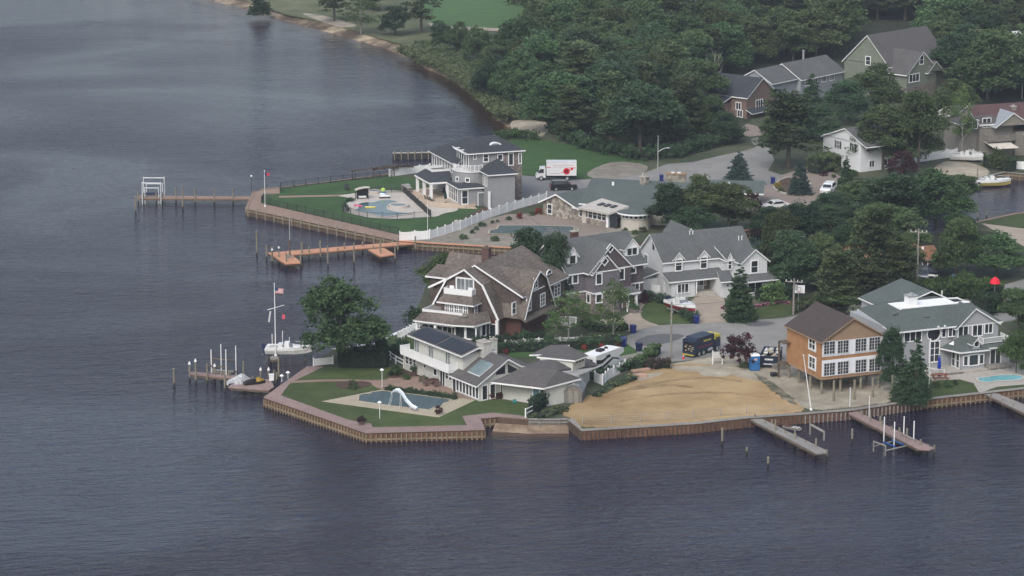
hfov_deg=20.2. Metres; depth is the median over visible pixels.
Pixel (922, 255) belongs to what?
leafy tree
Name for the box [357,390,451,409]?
covered pool
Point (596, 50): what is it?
leafy tree
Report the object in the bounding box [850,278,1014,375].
waterfront house
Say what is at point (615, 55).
leafy tree
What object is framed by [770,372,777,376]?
black crate
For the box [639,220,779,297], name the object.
white colonial
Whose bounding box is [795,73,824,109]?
evergreen tree
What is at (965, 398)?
bulkhead
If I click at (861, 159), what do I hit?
white house
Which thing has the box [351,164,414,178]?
beach pergola
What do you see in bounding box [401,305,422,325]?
shrub
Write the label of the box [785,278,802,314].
utility pole
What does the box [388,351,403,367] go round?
fence
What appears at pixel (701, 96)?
leafy tree
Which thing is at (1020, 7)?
leafy tree
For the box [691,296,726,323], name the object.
concrete driveway
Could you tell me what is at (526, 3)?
leafy tree
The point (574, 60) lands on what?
tree
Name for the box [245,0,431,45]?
shore lawn
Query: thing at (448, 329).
window
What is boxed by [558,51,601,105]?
leafy tree
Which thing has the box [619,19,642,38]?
leafy tree
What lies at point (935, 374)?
picnic table
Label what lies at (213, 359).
boat lift
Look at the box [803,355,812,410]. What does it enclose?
flagpole
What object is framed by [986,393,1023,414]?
dock
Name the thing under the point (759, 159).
cul de sac road
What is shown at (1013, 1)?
leafy tree
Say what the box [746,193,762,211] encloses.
purple tree
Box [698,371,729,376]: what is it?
pale sand crust
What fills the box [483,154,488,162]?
window
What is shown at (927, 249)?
brown cottage
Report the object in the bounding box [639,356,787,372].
pale sand lot
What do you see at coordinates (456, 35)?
leafy tree
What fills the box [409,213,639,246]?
gravel yard
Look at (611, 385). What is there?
weeds
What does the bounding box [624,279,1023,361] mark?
street
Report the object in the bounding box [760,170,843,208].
paver driveway
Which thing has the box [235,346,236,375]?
guide pole
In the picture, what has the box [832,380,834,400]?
deck post
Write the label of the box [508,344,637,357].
back yard lawn
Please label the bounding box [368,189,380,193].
hot tub
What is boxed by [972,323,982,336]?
window
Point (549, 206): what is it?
window
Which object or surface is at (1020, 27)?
leafy tree
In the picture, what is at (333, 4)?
pine tree
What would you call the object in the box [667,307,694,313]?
boat trailer
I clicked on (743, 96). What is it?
brick house
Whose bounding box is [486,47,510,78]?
pine tree
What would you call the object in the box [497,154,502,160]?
window
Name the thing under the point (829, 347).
window
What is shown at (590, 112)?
pine tree
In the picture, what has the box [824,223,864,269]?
leafy tree
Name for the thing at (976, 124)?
window
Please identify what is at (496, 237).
shrub
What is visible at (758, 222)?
leafy tree
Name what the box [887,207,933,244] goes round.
leafy tree
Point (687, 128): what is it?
leafy tree
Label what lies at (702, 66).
leafy tree
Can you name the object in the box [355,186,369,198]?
cabana
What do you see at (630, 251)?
window
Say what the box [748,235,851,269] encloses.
undergrowth
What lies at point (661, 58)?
leafy tree
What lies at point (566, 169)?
box truck
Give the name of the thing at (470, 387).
window
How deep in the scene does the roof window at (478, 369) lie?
367.49 m
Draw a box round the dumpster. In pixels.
[760,346,782,366]
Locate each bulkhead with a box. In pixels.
[245,191,396,243]
[261,173,388,188]
[263,366,496,442]
[332,328,405,349]
[399,240,511,254]
[529,418,568,425]
[567,412,802,440]
[744,227,765,237]
[802,399,922,423]
[922,387,1023,408]
[976,212,1023,222]
[978,171,1023,180]
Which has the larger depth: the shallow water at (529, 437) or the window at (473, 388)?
the window at (473, 388)
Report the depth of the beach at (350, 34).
700.01 m
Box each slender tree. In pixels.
[337,0,383,33]
[542,290,593,336]
[543,310,568,338]
[591,278,635,334]
[940,94,960,125]
[949,83,976,150]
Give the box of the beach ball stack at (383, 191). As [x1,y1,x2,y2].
[380,188,385,194]
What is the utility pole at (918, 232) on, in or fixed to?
on the street
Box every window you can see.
[405,356,408,364]
[433,368,436,376]
[442,326,452,333]
[449,304,453,311]
[454,305,458,311]
[454,327,464,337]
[455,188,457,202]
[456,277,473,289]
[456,380,458,391]
[459,381,461,392]
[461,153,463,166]
[462,382,465,393]
[463,306,467,312]
[465,327,476,339]
[465,384,468,395]
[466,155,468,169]
[468,359,492,376]
[469,385,471,396]
[472,386,474,397]
[475,386,478,399]
[477,326,481,337]
[481,324,486,335]
[482,384,487,400]
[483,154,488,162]
[489,323,494,336]
[490,384,495,398]
[496,364,516,374]
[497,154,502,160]
[508,153,513,165]
[512,301,516,315]
[518,153,521,163]
[526,297,531,311]
[532,388,539,395]
[533,278,537,289]
[540,292,545,307]
[547,203,551,214]
[554,282,560,297]
[569,254,575,263]
[572,275,578,283]
[586,293,590,303]
[588,211,592,218]
[595,273,602,284]
[595,293,602,303]
[597,213,601,219]
[601,256,608,265]
[606,243,613,252]
[620,268,624,280]
[626,246,637,255]
[631,266,635,273]
[631,282,639,294]
[675,259,682,271]
[677,283,688,293]
[695,280,705,286]
[700,256,707,268]
[728,259,731,269]
[735,102,740,109]
[737,110,742,117]
[748,282,762,292]
[750,260,758,273]
[755,99,762,107]
[808,339,815,350]
[808,355,815,369]
[823,340,835,354]
[823,362,835,376]
[835,140,840,148]
[837,339,848,353]
[837,360,848,374]
[850,143,856,151]
[855,338,866,351]
[855,358,866,372]
[865,56,870,65]
[868,336,880,350]
[868,357,880,371]
[869,160,874,167]
[884,158,890,165]
[903,331,921,342]
[909,73,919,82]
[919,55,923,64]
[926,329,940,340]
[929,340,939,362]
[941,329,946,337]
[948,328,954,337]
[951,352,955,366]
[955,353,959,368]
[957,325,968,337]
[963,355,968,365]
[968,354,978,365]
[972,119,977,128]
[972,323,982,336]
[974,341,979,346]
[979,354,983,364]
[982,117,990,127]
[984,322,992,333]
[989,348,1000,363]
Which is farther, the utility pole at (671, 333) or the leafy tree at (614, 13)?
the leafy tree at (614, 13)
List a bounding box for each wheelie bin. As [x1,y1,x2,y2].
[620,336,626,346]
[630,324,636,332]
[635,342,642,351]
[693,315,699,323]
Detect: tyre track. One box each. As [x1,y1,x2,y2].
[592,391,762,406]
[602,377,741,395]
[630,384,692,389]
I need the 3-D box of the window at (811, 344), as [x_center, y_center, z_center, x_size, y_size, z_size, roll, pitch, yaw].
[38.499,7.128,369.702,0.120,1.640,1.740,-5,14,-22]
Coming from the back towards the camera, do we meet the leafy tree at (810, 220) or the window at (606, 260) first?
the leafy tree at (810, 220)
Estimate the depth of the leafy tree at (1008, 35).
606.35 m
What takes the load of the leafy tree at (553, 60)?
on the forest floor at (891, 20)
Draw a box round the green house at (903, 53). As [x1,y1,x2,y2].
[842,26,976,102]
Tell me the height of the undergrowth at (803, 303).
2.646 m
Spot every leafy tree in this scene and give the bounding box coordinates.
[296,273,394,353]
[376,4,414,34]
[412,252,448,284]
[429,20,451,45]
[443,21,476,50]
[459,25,492,58]
[468,53,515,94]
[476,43,503,66]
[478,16,548,73]
[486,46,539,97]
[503,0,530,17]
[503,34,534,54]
[505,59,550,99]
[506,32,565,92]
[510,226,550,255]
[511,11,552,21]
[515,70,597,125]
[516,0,538,15]
[516,25,559,40]
[525,46,562,64]
[539,228,574,290]
[540,0,586,25]
[541,69,564,104]
[551,31,572,57]
[557,25,599,35]
[558,29,621,53]
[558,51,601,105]
[559,0,604,24]
[563,38,607,64]
[565,13,608,31]
[579,57,645,120]
[591,20,625,38]
[591,80,687,154]
[594,4,630,23]
[601,34,640,49]
[601,50,637,67]
[604,0,650,7]
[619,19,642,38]
[623,0,664,22]
[627,88,695,146]
[628,21,669,45]
[632,49,678,88]
[633,59,672,89]
[635,11,694,34]
[643,182,691,226]
[647,0,678,14]
[649,44,689,74]
[657,31,697,49]
[667,57,733,95]
[667,204,720,229]
[668,14,730,49]
[669,0,720,21]
[669,173,731,227]
[676,89,715,134]
[679,28,722,70]
[687,46,714,70]
[690,93,725,133]
[698,7,757,54]
[708,181,759,226]
[709,20,755,71]
[709,110,743,143]
[720,0,744,11]
[736,13,780,62]
[738,4,769,27]
[744,205,779,231]
[756,207,799,278]
[757,115,784,140]
[765,6,811,55]
[768,229,823,283]
[774,20,821,60]
[778,198,833,238]
[786,2,853,56]
[794,104,841,135]
[801,4,848,48]
[803,231,851,286]
[804,0,871,53]
[810,189,855,211]
[811,280,868,313]
[817,203,845,232]
[822,78,874,122]
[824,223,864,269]
[825,200,866,230]
[837,177,879,203]
[844,103,919,169]
[846,3,861,35]
[846,62,904,106]
[846,201,902,243]
[849,2,869,15]
[852,170,930,221]
[870,0,901,15]
[875,324,907,386]
[881,232,927,279]
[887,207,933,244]
[888,88,953,169]
[908,0,982,27]
[911,166,978,230]
[914,1,929,16]
[918,9,964,39]
[927,28,991,87]
[929,215,983,275]
[931,78,983,106]
[934,30,952,41]
[939,174,982,196]
[941,29,1023,99]
[941,212,983,242]
[947,0,1014,30]
[949,22,979,37]
[959,0,1009,25]
[959,13,999,29]
[966,228,1023,276]
[973,25,1019,87]
[976,31,1022,93]
[981,0,1023,30]
[993,33,1023,87]
[996,328,1023,372]
[997,287,1023,330]
[999,0,1013,15]
[1003,0,1023,9]
[1012,0,1023,14]
[1014,23,1023,37]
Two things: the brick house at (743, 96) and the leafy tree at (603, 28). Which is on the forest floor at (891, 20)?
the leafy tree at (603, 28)
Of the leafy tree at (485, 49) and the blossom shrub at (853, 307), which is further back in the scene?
the leafy tree at (485, 49)
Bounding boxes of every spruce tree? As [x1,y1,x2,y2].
[721,151,754,180]
[786,159,814,196]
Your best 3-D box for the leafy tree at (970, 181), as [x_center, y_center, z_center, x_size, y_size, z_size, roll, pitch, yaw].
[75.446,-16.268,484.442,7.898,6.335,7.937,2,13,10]
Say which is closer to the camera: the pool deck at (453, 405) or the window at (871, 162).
the pool deck at (453, 405)
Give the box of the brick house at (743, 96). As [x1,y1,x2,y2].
[697,72,776,118]
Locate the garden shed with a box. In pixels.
[564,376,585,402]
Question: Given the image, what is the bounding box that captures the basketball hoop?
[795,285,804,310]
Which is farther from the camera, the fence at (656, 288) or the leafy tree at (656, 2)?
the leafy tree at (656, 2)
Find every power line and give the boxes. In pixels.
[526,214,670,301]
[678,282,790,304]
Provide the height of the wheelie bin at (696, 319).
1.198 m
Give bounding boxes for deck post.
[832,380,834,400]
[853,380,855,399]
[871,377,873,397]
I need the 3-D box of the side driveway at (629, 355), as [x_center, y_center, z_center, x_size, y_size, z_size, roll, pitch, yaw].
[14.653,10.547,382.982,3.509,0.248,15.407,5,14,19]
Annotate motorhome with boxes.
[585,345,625,370]
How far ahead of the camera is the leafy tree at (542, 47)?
587.75 m
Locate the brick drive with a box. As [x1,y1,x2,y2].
[742,124,764,136]
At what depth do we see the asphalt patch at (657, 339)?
397.81 m
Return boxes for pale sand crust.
[637,372,662,380]
[670,365,760,381]
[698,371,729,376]
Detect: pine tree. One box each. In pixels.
[317,0,351,20]
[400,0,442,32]
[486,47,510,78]
[528,0,548,14]
[535,17,559,37]
[536,0,554,22]
[544,85,590,138]
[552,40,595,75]
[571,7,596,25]
[572,73,592,118]
[587,70,629,138]
[595,91,632,140]
[609,42,635,52]
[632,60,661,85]
[657,0,688,15]
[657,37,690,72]
[668,76,704,140]
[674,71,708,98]
[700,27,725,65]
[731,0,754,8]
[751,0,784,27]
[752,88,831,168]
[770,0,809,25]
[811,246,861,308]
[839,257,893,305]
[844,210,884,275]
[854,206,899,276]
[863,0,892,19]
[882,239,920,283]
[885,0,924,20]
[965,28,986,37]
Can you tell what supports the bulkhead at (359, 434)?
in the water at (120, 454)
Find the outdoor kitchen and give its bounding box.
[401,184,411,191]
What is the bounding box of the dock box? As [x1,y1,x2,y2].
[269,373,273,380]
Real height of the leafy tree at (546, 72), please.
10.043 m
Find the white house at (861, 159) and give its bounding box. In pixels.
[821,125,909,171]
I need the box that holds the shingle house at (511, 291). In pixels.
[413,245,576,340]
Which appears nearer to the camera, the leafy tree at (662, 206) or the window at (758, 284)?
the window at (758, 284)
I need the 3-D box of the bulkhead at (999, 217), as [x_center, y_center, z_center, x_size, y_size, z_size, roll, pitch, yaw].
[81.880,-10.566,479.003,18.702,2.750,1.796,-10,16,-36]
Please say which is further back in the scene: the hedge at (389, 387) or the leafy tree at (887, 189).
the leafy tree at (887, 189)
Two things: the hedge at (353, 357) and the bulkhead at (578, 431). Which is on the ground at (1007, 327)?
the hedge at (353, 357)
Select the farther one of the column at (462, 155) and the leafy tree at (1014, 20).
the leafy tree at (1014, 20)
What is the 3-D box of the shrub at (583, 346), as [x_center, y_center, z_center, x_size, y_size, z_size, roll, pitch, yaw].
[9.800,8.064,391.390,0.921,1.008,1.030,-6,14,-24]
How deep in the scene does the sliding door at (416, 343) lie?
378.32 m
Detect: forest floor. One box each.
[515,1,1023,159]
[770,230,1022,304]
[851,178,905,184]
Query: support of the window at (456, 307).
in the shingle house at (511, 291)
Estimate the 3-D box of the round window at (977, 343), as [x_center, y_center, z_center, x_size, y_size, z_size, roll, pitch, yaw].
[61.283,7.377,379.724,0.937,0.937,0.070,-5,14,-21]
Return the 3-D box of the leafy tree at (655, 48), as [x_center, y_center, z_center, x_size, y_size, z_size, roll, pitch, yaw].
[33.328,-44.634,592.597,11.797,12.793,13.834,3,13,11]
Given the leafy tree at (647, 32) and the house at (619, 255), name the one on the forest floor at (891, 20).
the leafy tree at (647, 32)
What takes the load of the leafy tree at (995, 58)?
on the forest floor at (891, 20)
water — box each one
[0,0,1023,575]
[185,0,508,133]
[486,432,568,441]
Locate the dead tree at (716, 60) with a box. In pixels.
[706,47,722,72]
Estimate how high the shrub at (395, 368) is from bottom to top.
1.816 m
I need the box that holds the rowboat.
[782,424,801,430]
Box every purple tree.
[719,332,759,367]
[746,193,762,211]
[885,149,919,173]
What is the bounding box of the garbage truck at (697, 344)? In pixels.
[682,331,720,356]
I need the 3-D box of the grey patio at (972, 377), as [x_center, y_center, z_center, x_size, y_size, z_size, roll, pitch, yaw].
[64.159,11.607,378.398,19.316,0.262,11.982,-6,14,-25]
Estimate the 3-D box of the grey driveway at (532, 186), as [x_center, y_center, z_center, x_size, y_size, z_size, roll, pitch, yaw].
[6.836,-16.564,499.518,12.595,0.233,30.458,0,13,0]
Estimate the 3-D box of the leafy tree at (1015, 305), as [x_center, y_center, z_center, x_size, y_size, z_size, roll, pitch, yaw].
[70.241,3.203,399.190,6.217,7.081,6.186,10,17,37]
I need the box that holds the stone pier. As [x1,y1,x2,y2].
[666,172,686,181]
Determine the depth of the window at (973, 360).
380.27 m
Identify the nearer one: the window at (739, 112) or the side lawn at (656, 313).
the side lawn at (656, 313)
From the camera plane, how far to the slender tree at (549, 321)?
392.86 m
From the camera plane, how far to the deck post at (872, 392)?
367.31 m
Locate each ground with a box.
[255,20,1023,245]
[314,213,1023,428]
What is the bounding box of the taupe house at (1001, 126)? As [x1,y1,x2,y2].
[944,102,1023,155]
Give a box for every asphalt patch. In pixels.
[635,334,683,345]
[745,321,774,326]
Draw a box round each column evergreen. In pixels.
[721,264,758,323]
[835,156,853,191]
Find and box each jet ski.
[226,373,249,385]
[243,377,265,385]
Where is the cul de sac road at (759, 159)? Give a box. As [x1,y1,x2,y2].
[580,138,779,186]
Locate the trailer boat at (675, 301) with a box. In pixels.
[663,290,695,310]
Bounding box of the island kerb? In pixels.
[773,176,811,194]
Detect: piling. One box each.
[173,368,174,386]
[182,186,183,209]
[256,231,257,255]
[721,428,722,444]
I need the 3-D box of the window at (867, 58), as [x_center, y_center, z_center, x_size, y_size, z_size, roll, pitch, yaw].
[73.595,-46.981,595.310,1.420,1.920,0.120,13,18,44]
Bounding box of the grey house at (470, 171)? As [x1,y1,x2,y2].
[411,135,525,208]
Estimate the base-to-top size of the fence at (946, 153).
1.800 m
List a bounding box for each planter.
[355,415,366,424]
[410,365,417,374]
[434,405,442,414]
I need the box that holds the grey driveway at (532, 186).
[519,175,586,208]
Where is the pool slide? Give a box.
[388,388,417,409]
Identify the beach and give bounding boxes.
[212,0,522,128]
[493,423,568,433]
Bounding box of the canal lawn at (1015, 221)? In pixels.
[984,214,1023,227]
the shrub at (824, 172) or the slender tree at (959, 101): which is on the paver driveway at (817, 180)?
the shrub at (824, 172)
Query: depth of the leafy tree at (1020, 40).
594.86 m
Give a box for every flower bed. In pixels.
[336,381,371,388]
[386,369,419,377]
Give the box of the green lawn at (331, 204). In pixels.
[262,176,480,233]
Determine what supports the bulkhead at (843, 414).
in the water at (120, 454)
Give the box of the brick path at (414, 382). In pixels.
[292,376,474,399]
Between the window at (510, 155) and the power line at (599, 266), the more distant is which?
the window at (510, 155)
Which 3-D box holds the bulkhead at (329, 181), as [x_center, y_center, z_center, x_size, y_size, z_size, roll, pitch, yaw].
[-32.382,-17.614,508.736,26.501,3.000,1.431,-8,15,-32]
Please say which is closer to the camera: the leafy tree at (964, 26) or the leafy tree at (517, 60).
the leafy tree at (517, 60)
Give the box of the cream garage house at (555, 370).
[491,345,599,405]
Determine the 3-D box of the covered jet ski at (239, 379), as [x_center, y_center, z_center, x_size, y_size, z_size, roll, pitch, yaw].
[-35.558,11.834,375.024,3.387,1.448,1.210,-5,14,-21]
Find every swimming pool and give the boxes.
[355,199,413,216]
[976,374,1023,382]
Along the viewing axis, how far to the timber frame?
353.76 m
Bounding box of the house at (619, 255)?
[537,227,646,314]
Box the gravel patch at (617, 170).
[587,162,647,178]
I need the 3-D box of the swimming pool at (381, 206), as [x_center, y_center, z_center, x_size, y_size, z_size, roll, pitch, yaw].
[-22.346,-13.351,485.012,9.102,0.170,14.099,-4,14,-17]
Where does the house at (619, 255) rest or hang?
on the ground at (1007, 327)
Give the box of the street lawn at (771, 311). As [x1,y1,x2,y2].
[756,304,797,318]
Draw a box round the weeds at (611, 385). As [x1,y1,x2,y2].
[592,373,638,396]
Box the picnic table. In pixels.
[930,373,949,378]
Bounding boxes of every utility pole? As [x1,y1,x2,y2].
[670,302,671,358]
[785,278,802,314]
[910,229,926,277]
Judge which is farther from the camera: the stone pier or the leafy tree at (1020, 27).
the leafy tree at (1020, 27)
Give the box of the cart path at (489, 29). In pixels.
[429,23,498,30]
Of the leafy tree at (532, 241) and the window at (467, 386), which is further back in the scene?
the leafy tree at (532, 241)
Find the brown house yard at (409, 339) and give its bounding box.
[387,324,596,348]
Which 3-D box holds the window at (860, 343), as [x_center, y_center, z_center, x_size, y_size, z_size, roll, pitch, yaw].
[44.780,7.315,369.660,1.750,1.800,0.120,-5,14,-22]
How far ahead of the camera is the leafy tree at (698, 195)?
462.90 m
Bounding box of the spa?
[389,202,408,208]
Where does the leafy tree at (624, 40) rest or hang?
on the forest floor at (891, 20)
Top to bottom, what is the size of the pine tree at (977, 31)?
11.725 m
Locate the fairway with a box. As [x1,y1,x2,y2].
[423,0,531,30]
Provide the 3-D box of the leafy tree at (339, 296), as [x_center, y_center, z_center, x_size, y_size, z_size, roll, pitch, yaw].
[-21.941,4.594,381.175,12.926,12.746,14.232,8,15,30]
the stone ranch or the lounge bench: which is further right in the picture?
the stone ranch
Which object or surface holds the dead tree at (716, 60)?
on the forest floor at (891, 20)
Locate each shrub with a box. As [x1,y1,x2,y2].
[341,203,349,211]
[345,197,355,201]
[347,379,358,389]
[387,364,403,376]
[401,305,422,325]
[401,373,410,379]
[459,234,468,239]
[490,235,499,240]
[516,329,534,342]
[534,207,542,214]
[542,333,555,341]
[581,344,586,350]
[626,303,639,310]
[639,226,646,231]
[639,293,650,303]
[726,309,741,322]
[736,361,748,368]
[739,307,757,322]
[755,279,788,305]
[773,181,780,186]
[820,171,827,175]
[846,304,860,315]
[849,170,858,175]
[898,393,914,404]
[930,381,942,388]
[942,381,953,387]
[957,268,974,277]
[987,146,1006,170]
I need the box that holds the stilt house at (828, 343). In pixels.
[777,301,882,393]
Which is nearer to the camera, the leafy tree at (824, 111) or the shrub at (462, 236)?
the shrub at (462, 236)
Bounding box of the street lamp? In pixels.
[657,135,668,180]
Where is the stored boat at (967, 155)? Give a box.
[950,150,983,160]
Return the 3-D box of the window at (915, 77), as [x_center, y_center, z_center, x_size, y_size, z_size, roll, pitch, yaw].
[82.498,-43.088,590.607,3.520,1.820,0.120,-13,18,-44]
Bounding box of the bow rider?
[976,175,1010,185]
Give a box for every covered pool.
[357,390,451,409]
[488,225,578,234]
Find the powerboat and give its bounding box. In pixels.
[262,341,310,354]
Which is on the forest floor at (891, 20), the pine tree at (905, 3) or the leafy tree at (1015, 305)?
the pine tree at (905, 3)
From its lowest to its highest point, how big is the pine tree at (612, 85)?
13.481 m
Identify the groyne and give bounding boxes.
[392,150,430,159]
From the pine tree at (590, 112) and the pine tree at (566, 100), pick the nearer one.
the pine tree at (566, 100)
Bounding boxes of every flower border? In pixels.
[488,389,502,399]
[754,300,796,307]
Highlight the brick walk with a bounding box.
[266,366,527,431]
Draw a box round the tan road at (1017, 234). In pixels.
[981,223,1023,245]
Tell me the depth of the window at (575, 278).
410.97 m
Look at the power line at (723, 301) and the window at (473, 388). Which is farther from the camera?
the power line at (723, 301)
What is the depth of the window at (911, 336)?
379.34 m
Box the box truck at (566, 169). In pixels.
[535,160,576,180]
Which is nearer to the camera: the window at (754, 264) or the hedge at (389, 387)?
the hedge at (389, 387)
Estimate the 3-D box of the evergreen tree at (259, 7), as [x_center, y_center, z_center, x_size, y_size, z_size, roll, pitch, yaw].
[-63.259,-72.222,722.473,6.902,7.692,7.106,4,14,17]
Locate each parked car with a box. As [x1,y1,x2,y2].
[549,179,576,190]
[761,199,789,207]
[820,180,836,193]
[915,265,929,279]
[928,264,939,278]
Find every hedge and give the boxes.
[337,343,387,367]
[372,334,391,365]
[384,384,457,399]
[388,337,411,355]
[471,330,545,343]
[497,335,622,352]
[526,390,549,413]
[578,317,628,331]
[579,332,624,339]
[590,356,635,378]
[633,342,661,368]
[643,290,701,322]
[753,284,797,299]
[805,151,843,172]
[914,274,1004,297]
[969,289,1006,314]
[981,152,1017,170]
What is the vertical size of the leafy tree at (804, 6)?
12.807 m
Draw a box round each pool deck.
[323,389,474,416]
[340,190,457,218]
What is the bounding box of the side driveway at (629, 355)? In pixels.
[592,353,639,379]
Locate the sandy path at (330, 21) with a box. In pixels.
[304,13,355,27]
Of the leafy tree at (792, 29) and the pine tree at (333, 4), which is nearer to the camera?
the leafy tree at (792, 29)
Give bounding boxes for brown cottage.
[895,245,939,274]
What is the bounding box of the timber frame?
[809,423,824,440]
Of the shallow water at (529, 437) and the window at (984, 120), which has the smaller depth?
the shallow water at (529, 437)
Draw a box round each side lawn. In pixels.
[641,301,691,324]
[921,379,977,396]
[987,385,1023,390]
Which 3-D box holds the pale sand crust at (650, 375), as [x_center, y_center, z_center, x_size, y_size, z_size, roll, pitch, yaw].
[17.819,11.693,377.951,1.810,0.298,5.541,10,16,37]
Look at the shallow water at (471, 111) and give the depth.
643.91 m
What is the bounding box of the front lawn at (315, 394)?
[281,367,527,426]
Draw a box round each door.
[414,339,419,352]
[428,345,433,357]
[440,370,444,385]
[445,351,450,363]
[452,378,455,391]
[461,190,467,204]
[478,192,483,205]
[568,390,572,402]
[573,390,578,402]
[703,280,708,288]
[752,357,758,369]
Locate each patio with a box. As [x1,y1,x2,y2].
[412,188,476,208]
[470,214,611,237]
[925,364,1023,391]
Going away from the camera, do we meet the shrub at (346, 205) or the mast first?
the mast
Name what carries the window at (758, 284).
in the white colonial
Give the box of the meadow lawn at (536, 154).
[508,138,644,177]
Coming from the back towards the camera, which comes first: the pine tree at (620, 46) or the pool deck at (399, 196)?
the pine tree at (620, 46)
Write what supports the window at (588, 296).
in the house at (619, 255)
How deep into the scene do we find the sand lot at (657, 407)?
364.76 m
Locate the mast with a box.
[287,218,291,257]
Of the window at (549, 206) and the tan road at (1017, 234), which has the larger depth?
the window at (549, 206)
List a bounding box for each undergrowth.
[492,127,540,140]
[544,116,751,161]
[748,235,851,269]
[789,293,825,312]
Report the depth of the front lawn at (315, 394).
364.25 m
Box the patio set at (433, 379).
[427,378,438,382]
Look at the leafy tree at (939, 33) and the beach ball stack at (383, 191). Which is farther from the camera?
the leafy tree at (939, 33)
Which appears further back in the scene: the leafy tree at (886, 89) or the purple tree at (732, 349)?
the leafy tree at (886, 89)
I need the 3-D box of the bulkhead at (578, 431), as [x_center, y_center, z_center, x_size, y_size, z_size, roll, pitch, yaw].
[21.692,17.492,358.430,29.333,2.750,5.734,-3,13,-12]
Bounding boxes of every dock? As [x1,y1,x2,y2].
[137,188,249,203]
[188,357,279,392]
[266,236,416,267]
[270,355,278,361]
[751,414,827,459]
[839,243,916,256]
[849,410,934,455]
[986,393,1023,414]
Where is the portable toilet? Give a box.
[748,350,759,370]
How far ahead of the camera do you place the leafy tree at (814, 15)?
645.99 m
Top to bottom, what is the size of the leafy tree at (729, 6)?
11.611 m
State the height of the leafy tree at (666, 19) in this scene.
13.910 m
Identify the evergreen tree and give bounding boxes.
[246,0,274,15]
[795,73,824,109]
[887,359,914,405]
[899,337,933,406]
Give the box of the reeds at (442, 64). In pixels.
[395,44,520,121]
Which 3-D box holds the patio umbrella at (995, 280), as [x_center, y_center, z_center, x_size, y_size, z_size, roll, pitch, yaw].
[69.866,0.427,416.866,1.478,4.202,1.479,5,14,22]
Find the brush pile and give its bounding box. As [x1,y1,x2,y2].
[643,357,671,370]
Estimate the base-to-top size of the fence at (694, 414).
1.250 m
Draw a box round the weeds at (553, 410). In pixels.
[531,405,568,420]
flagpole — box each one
[264,170,268,206]
[267,283,284,355]
[427,202,427,238]
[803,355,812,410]
[929,338,930,383]
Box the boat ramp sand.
[935,160,988,177]
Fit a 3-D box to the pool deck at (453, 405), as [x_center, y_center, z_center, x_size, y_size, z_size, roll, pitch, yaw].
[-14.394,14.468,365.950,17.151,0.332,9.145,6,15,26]
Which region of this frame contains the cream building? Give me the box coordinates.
[938,105,962,116]
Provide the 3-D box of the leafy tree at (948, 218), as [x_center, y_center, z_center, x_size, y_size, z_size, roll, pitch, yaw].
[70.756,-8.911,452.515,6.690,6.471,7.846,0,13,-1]
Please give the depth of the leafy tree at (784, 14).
651.25 m
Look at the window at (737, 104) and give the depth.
573.08 m
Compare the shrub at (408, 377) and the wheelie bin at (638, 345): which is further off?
the wheelie bin at (638, 345)
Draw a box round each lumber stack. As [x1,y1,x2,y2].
[628,373,647,377]
[631,367,654,372]
[772,363,787,369]
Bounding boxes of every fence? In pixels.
[261,194,397,233]
[280,170,391,188]
[313,356,333,365]
[342,199,430,219]
[355,185,402,198]
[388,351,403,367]
[389,163,429,176]
[399,191,546,240]
[403,186,430,215]
[504,334,618,341]
[582,401,800,424]
[594,359,625,384]
[650,283,659,293]
[914,148,982,161]
[1016,161,1023,168]
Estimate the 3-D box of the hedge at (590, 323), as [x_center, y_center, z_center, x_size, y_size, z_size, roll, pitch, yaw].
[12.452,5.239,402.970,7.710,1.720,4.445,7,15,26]
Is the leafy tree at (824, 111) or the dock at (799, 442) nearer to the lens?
the dock at (799, 442)
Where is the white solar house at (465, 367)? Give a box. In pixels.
[400,326,528,400]
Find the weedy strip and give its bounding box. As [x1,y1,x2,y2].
[754,373,797,404]
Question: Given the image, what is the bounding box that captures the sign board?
[712,350,722,364]
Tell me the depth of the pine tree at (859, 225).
422.72 m
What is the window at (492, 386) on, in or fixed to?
in the white solar house at (465, 367)
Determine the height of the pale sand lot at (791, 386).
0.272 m
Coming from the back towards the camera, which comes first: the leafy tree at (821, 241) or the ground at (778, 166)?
the ground at (778, 166)
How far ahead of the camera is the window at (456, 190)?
488.04 m
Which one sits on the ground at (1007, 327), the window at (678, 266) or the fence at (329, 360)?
the fence at (329, 360)
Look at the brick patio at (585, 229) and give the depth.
473.37 m
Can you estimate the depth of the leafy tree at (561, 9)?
649.14 m
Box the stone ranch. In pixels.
[538,173,766,230]
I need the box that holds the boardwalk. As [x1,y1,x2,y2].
[249,188,398,239]
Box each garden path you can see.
[279,195,339,197]
[596,303,658,330]
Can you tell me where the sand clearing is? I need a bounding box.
[510,120,551,137]
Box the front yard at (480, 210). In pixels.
[463,203,539,217]
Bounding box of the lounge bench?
[379,195,389,197]
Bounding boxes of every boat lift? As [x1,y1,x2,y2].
[142,177,164,203]
[144,183,162,203]
[208,358,236,380]
[873,433,913,455]
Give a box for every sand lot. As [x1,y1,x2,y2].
[563,363,803,427]
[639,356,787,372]
[751,366,898,409]
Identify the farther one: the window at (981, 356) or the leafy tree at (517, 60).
the leafy tree at (517, 60)
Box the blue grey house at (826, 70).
[744,50,844,100]
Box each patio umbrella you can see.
[937,355,940,375]
[990,277,999,291]

